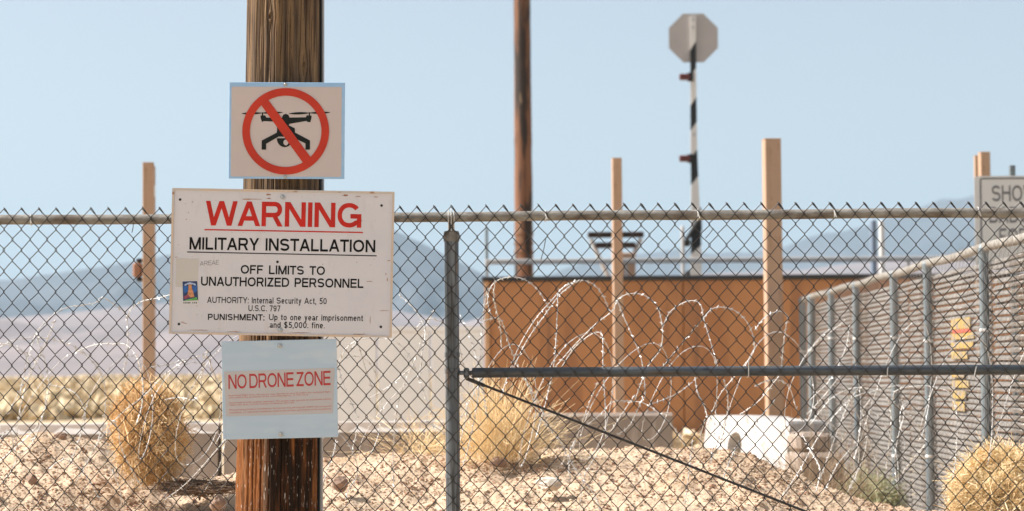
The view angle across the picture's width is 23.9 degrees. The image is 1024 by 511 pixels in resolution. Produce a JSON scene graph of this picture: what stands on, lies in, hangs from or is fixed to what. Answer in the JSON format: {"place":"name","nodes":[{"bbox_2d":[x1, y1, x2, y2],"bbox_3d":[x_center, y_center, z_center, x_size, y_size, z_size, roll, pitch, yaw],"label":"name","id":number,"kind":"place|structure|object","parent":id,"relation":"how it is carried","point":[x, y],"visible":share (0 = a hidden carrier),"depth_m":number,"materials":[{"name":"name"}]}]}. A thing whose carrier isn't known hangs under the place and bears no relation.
{"place":"outdoors","nodes":[
{"label":"outdoors","id":0,"kind":"place"},
{"bbox_2d":[0,231,484,321],"bbox_3d":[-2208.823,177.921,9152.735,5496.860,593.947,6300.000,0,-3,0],"label":"mountain range","id":1,"kind":"structure","parent":0,"point":[90,281],"depth_m":8562.58,"materials":[{"name":"blue stone"}]},
{"bbox_2d":[324,326,485,420],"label":"boundary wall","id":2,"kind":"structure","parent":0,"point":[391,353],"depth_m":27.97,"materials":[{"name":"beige concrete"}]},
{"bbox_2d":[0,431,936,510],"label":"berm","id":3,"kind":"structure","parent":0,"point":[115,500],"depth_m":11.79,"materials":[{"name":"beige soil"}]},
{"bbox_2d":[26,474,36,484],"bbox_3d":[-2.300,1.070,11.566,0.056,0.052,0.042,0,-3,0],"label":"rock","id":4,"kind":"object","parent":3,"relation":"on","point":[31,479],"visible":0.9,"depth_m":11.55,"materials":[{"name":"brown stone"}]},
{"bbox_2d":[54,432,66,439],"bbox_3d":[-2.304,0.933,12.369,0.065,0.060,0.048,-2,-3,27],"label":"rock","id":5,"kind":"object","parent":3,"relation":"on","point":[62,435],"visible":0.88,"depth_m":12.35,"materials":[{"name":"brown stone"}]},
{"bbox_2d":[0,294,225,504],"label":"razor wire","id":6,"kind":"object","parent":3,"relation":"on","point":[49,385],"visible":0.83,"depth_m":10.79,"materials":[{"name":"metal"}]},
{"bbox_2d":[102,356,200,490],"bbox_3d":[-1.721,0.797,11.579,0.509,0.652,0.463,0,-3,0],"label":"tumbleweed","id":7,"kind":"object","parent":3,"relation":"on","point":[159,448],"visible":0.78,"depth_m":11.49,"materials":[{"name":"beige plant"}]},
{"bbox_2d":[130,475,235,501],"bbox_3d":[-1.502,1.103,11.469,0.570,0.131,0.498,-2,-3,34],"label":"dry bush","id":8,"kind":"object","parent":3,"relation":"on","point":[193,489],"visible":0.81,"depth_m":11.38,"materials":[{"name":"brown plant"}]},
{"bbox_2d":[209,495,226,510],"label":"rock","id":9,"kind":"object","parent":3,"relation":"on","point":[218,502],"visible":0.88,"depth_m":11.04,"materials":[{"name":"brown stone"}]},
{"bbox_2d":[13,335,438,465],"bbox_3d":[-1.306,0.658,11.079,1.943,0.613,0.321,0,-3,0],"label":"razor wire","id":10,"kind":"object","parent":3,"relation":"on","point":[43,379],"visible":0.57,"depth_m":11.05,"materials":[{"name":"metal"}]},
{"bbox_2d":[332,476,347,492],"bbox_3d":[-0.820,1.085,11.464,0.070,0.080,0.063,1,-3,-30],"label":"rock","id":11,"kind":"object","parent":3,"relation":"on","point":[340,482],"visible":0.91,"depth_m":11.45,"materials":[{"name":"brown stone"}]},
{"bbox_2d":[326,402,486,459],"bbox_3d":[-0.515,0.914,12.551,1.031,0.333,0.491,0,-3,0],"label":"dry bush","id":12,"kind":"object","parent":3,"relation":"on","point":[418,441],"visible":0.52,"depth_m":12.56,"materials":[{"name":"plant"}]},
{"bbox_2d":[323,288,547,499],"bbox_3d":[-0.360,0.620,10.934,1.053,0.945,0.498,0,-3,0],"label":"razor wire","id":13,"kind":"object","parent":3,"relation":"on","point":[413,365],"visible":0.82,"depth_m":10.90,"materials":[{"name":"metal"}]},
{"bbox_2d":[491,456,506,467],"bbox_3d":[-0.065,1.030,12.063,0.084,0.057,0.057,0,-3,0],"label":"rock","id":14,"kind":"object","parent":3,"relation":"on","point":[496,461],"visible":0.83,"depth_m":12.04,"materials":[{"name":"brown stone"}]},
{"bbox_2d":[374,358,641,464],"bbox_3d":[-0.038,0.780,12.166,1.233,0.562,0.813,1,-3,-22],"label":"dry bush","id":15,"kind":"object","parent":3,"relation":"on","point":[513,435],"visible":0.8,"depth_m":12.12,"materials":[{"name":"plant"}]},
{"bbox_2d":[535,476,561,491],"bbox_3d":[0.175,1.085,11.462,0.088,0.076,0.123,2,-4,-42],"label":"rock","id":16,"kind":"object","parent":3,"relation":"on","point":[548,481],"visible":0.86,"depth_m":11.43,"materials":[{"name":"stone"}]},
{"bbox_2d":[486,276,844,508],"bbox_3d":[0.700,0.617,10.970,1.634,1.057,0.465,0,-3,0],"label":"razor wire","id":17,"kind":"object","parent":3,"relation":"on","point":[577,343],"visible":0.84,"depth_m":10.98,"materials":[{"name":"metal"}]},
{"bbox_2d":[722,402,923,508],"bbox_3d":[1.893,1.329,15.168,1.637,0.871,1.141,0,-3,0],"label":"dry bush","id":18,"kind":"object","parent":3,"relation":"on","point":[834,481],"visible":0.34,"depth_m":15.11,"materials":[{"name":"beige plant"}]},
{"bbox_2d":[780,325,959,499],"bbox_3d":[1.671,0.733,11.368,0.836,0.824,0.449,0,-3,0],"label":"razor wire","id":19,"kind":"object","parent":3,"relation":"on","point":[868,441],"visible":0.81,"depth_m":11.32,"materials":[{"name":"metal"}]},
{"bbox_2d":[932,429,1023,510],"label":"tumbleweed","id":20,"kind":"object","parent":3,"relation":"on","point":[972,465],"visible":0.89,"depth_m":11.25,"materials":[{"name":"plant"}]},
{"bbox_2d":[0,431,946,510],"bbox_3d":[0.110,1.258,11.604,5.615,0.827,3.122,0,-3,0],"label":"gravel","id":21,"kind":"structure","parent":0,"point":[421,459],"depth_m":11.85,"materials":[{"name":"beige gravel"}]},
{"bbox_2d":[0,375,956,505],"bbox_3d":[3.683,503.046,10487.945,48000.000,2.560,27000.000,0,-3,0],"label":"ground","id":22,"kind":"structure","parent":0,"point":[91,421],"depth_m":60.12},
{"bbox_2d":[0,421,221,479],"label":"concrete barrier","id":23,"kind":"object","parent":22,"relation":"on","point":[210,469],"visible":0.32,"depth_m":17.73,"materials":[{"name":"beige concrete"}]},
{"bbox_2d":[133,162,153,386],"bbox_3d":[-3.642,0.714,24.049,0.258,3.286,0.207,0,-3,0],"label":"wooden post","id":24,"kind":"object","parent":22,"relation":"on","point":[148,229],"visible":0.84,"depth_m":24.03,"materials":[{"name":"tan brown wood"}]},
{"bbox_2d":[0,371,484,421],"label":"desert brush","id":25,"kind":"object","parent":22,"relation":"on","point":[73,406],"visible":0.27,"depth_m":85.53,"materials":[{"name":"beige plant"}]},
{"bbox_2d":[235,0,318,510],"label":"utility pole","id":26,"kind":"object","parent":22,"relation":"on","point":[282,45],"visible":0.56,"depth_m":9.71,"materials":[{"name":"brown wood"}]},
{"bbox_2d":[221,339,337,439],"bbox_3d":[-0.922,0.531,9.596,0.457,0.390,0.013,-1,-3,0],"label":"no drone sign","id":27,"kind":"object","parent":26,"relation":"attached to","point":[273,389],"visible":1,"depth_m":9.60,"materials":[{"name":"metal"}]},
{"bbox_2d":[169,188,394,337],"bbox_3d":[-0.916,0.029,9.622,0.886,0.581,0.016,1,-3,0],"label":"warning sign","id":28,"kind":"object","parent":26,"relation":"attached to","point":[264,262],"visible":1,"depth_m":9.62,"materials":[{"name":"white metal"}]},
{"bbox_2d":[182,280,198,304],"bbox_3d":[-1.280,0.148,9.615,0.068,0.100,0.002,1,-3,0],"label":"sticker","id":29,"kind":"object","parent":28,"relation":"attached to","point":[189,292],"visible":1,"depth_m":9.62,"materials":[{"name":"multicoloured paper"}]},
{"bbox_2d":[228,82,344,178],"bbox_3d":[-0.899,-0.499,9.646,0.462,0.386,0.013,0,-3,0],"label":"no drone sign","id":30,"kind":"object","parent":26,"relation":"attached to","point":[286,130],"visible":1,"depth_m":9.65,"materials":[{"name":"metal"}]},
{"bbox_2d":[0,373,704,447],"bbox_3d":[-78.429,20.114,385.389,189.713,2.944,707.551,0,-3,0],"label":"dry grass","id":31,"kind":"structure","parent":22,"relation":"on","point":[687,435],"depth_m":32.46,"materials":[{"name":"plant"}]},
{"bbox_2d":[224,420,501,474],"bbox_3d":[-1.086,1.628,17.833,2.050,0.829,0.588,0,-3,0],"label":"concrete barrier","id":32,"kind":"object","parent":22,"relation":"on","point":[229,450],"visible":0.16,"depth_m":17.73,"materials":[{"name":"beige concrete"}]},
{"bbox_2d":[485,227,487,276],"bbox_3d":[-0.373,1.254,36.482,0.127,3.367,0.121,0,-3,0],"label":"slender mast","id":33,"kind":"object","parent":22,"relation":"on","point":[486,242],"visible":0.18,"depth_m":36.53,"materials":[{"name":"grey metal"}]},
{"bbox_2d":[0,201,1023,510],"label":"chain link fence","id":34,"kind":"object","parent":22,"relation":"on","point":[452,257],"visible":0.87,"depth_m":9.97,"materials":[{"name":"metal"}]},
{"bbox_2d":[514,0,533,276],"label":"utility pole","id":35,"kind":"object","parent":22,"relation":"on","point":[522,124],"visible":0.67,"depth_m":41.03,"materials":[{"name":"brown wood"}]},
{"bbox_2d":[533,411,672,449],"bbox_3d":[0.785,1.765,20.929,1.203,0.824,0.588,0,-3,0],"label":"concrete barrier","id":36,"kind":"object","parent":22,"relation":"on","point":[634,434],"visible":0.36,"depth_m":20.82,"materials":[{"name":"grey concrete"}]},
{"bbox_2d":[588,232,643,275],"bbox_3d":[1.610,1.288,37.100,0.860,3.311,0.500,0,-3,0],"label":"equipment stand","id":37,"kind":"object","parent":22,"relation":"on","point":[631,267],"visible":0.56,"depth_m":37.20,"materials":[{"name":"beige paint"}]},
{"bbox_2d":[611,158,623,412],"bbox_3d":[1.164,0.683,26.549,0.198,3.517,0.198,0,-3,0],"label":"wooden post","id":38,"kind":"object","parent":22,"relation":"on","point":[617,244],"visible":0.71,"depth_m":26.52,"materials":[{"name":"wood"}]},
{"bbox_2d":[681,226,684,274],"bbox_3d":[2.598,1.234,36.582,0.148,3.374,0.141,0,-3,0],"label":"slender mast","id":39,"kind":"object","parent":22,"relation":"on","point":[683,252],"visible":0.3,"depth_m":36.62,"materials":[{"name":"grey metal"}]},
{"bbox_2d":[669,14,717,274],"bbox_3d":[2.928,-0.413,38.618,0.787,6.935,0.330,0,-3,0],"label":"gate arm","id":40,"kind":"object","parent":22,"relation":"on","point":[693,39],"visible":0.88,"depth_m":38.69},
{"bbox_2d":[482,273,1023,453],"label":"storage container","id":41,"kind":"object","parent":22,"relation":"on","point":[666,287],"visible":0.32,"depth_m":33.00,"materials":[{"name":"metal"}]},
{"bbox_2d":[485,256,974,276],"bbox_3d":[3.660,0.182,34.640,8.090,0.314,0.080,0,-3,0],"label":"roof railing","id":42,"kind":"object","parent":41,"relation":"on","point":[908,260],"visible":0.52,"depth_m":34.61,"materials":[{"name":"grey metal"}]},
{"bbox_2d":[704,415,832,468],"bbox_3d":[1.949,1.640,18.459,0.500,0.820,1.727,0,-3,-17],"label":"concrete barrier","id":43,"kind":"object","parent":22,"relation":"on","point":[763,423],"visible":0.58,"depth_m":18.24,"materials":[{"name":"white concrete"}]},
{"bbox_2d":[762,138,783,415],"bbox_3d":[2.442,0.574,22.574,0.292,3.336,0.292,0,-3,0],"label":"wooden post","id":44,"kind":"object","parent":22,"relation":"on","point":[771,175],"visible":0.69,"depth_m":22.53,"materials":[{"name":"wood"}]},
{"bbox_2d":[785,432,844,487],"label":"rocks","id":45,"kind":"object","parent":22,"relation":"on","point":[823,437],"visible":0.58,"depth_m":17.10,"materials":[{"name":"beige stone"}]},
{"bbox_2d":[870,220,876,273],"bbox_3d":[5.457,1.175,36.383,0.274,3.432,0.261,0,-3,0],"label":"slender mast","id":46,"kind":"object","parent":22,"relation":"on","point":[873,249],"visible":0.3,"depth_m":36.41,"materials":[{"name":"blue metal"}]},
{"bbox_2d":[836,460,912,506],"bbox_3d":[2.396,1.670,16.321,0.699,0.592,0.595,0,-3,0],"label":"green bush","id":47,"kind":"object","parent":22,"relation":"on","point":[892,494],"visible":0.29,"depth_m":16.28,"materials":[{"name":"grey plant"}]},
{"bbox_2d":[879,221,884,272],"bbox_3d":[5.631,1.187,36.683,0.234,3.434,0.222,0,-3,0],"label":"slender mast","id":48,"kind":"object","parent":22,"relation":"on","point":[881,248],"visible":0.22,"depth_m":36.72,"materials":[{"name":"white metal"}]},
{"bbox_2d":[798,229,1023,510],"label":"side fence","id":49,"kind":"object","parent":22,"relation":"on","point":[929,497],"visible":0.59,"depth_m":15.49,"materials":[{"name":"metal"}]},
{"bbox_2d":[459,320,1023,467],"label":"razor wire","id":50,"kind":"object","parent":49,"relation":"attached to","point":[804,355],"visible":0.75,"depth_m":11.11,"materials":[{"name":"metal"}]},
{"bbox_2d":[951,317,974,411],"bbox_3d":[2.600,0.630,13.950,0.010,0.539,0.696,0,-3,0],"label":"warning sign","id":51,"kind":"object","parent":49,"relation":"attached to","point":[960,344],"visible":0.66,"depth_m":14.01,"materials":[{"name":"orange"}]},
{"bbox_2d":[974,155,981,435],"bbox_3d":[4.929,0.651,25.520,0.090,3.427,0.090,0,-3,0],"label":"steel post","id":52,"kind":"object","parent":22,"relation":"on","point":[975,165],"visible":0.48,"depth_m":25.57,"materials":[{"name":"metal"}]},
{"bbox_2d":[978,152,994,437],"bbox_3d":[4.820,0.632,24.547,0.192,3.374,0.192,0,-3,0],"label":"wooden post","id":53,"kind":"object","parent":22,"relation":"on","point":[983,163],"visible":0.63,"depth_m":24.57,"materials":[{"name":"wood"}]},
{"bbox_2d":[974,165,1023,440],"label":"road sign","id":54,"kind":"object","parent":22,"relation":"on","point":[993,191],"visible":0.59,"depth_m":21.54,"materials":[{"name":"white metal"}]},
{"bbox_2d":[0,255,1023,376],"bbox_3d":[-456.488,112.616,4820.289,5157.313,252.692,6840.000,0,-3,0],"label":"foothill slope","id":55,"kind":"structure","parent":0,"point":[72,323],"depth_m":2533.96,"materials":[{"name":"soil"}]},
{"bbox_2d":[0,0,1023,280],"label":"sky","id":56,"kind":"structure","parent":0,"point":[890,102],"materials":[{"name":"blue"}]},
{"bbox_2d":[546,195,974,275],"bbox_3d":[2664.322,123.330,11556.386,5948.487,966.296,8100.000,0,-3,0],"label":"mountain range","id":57,"kind":"structure","parent":0,"point":[916,233],"depth_m":11494.27,"materials":[{"name":"stone"}]}
]}

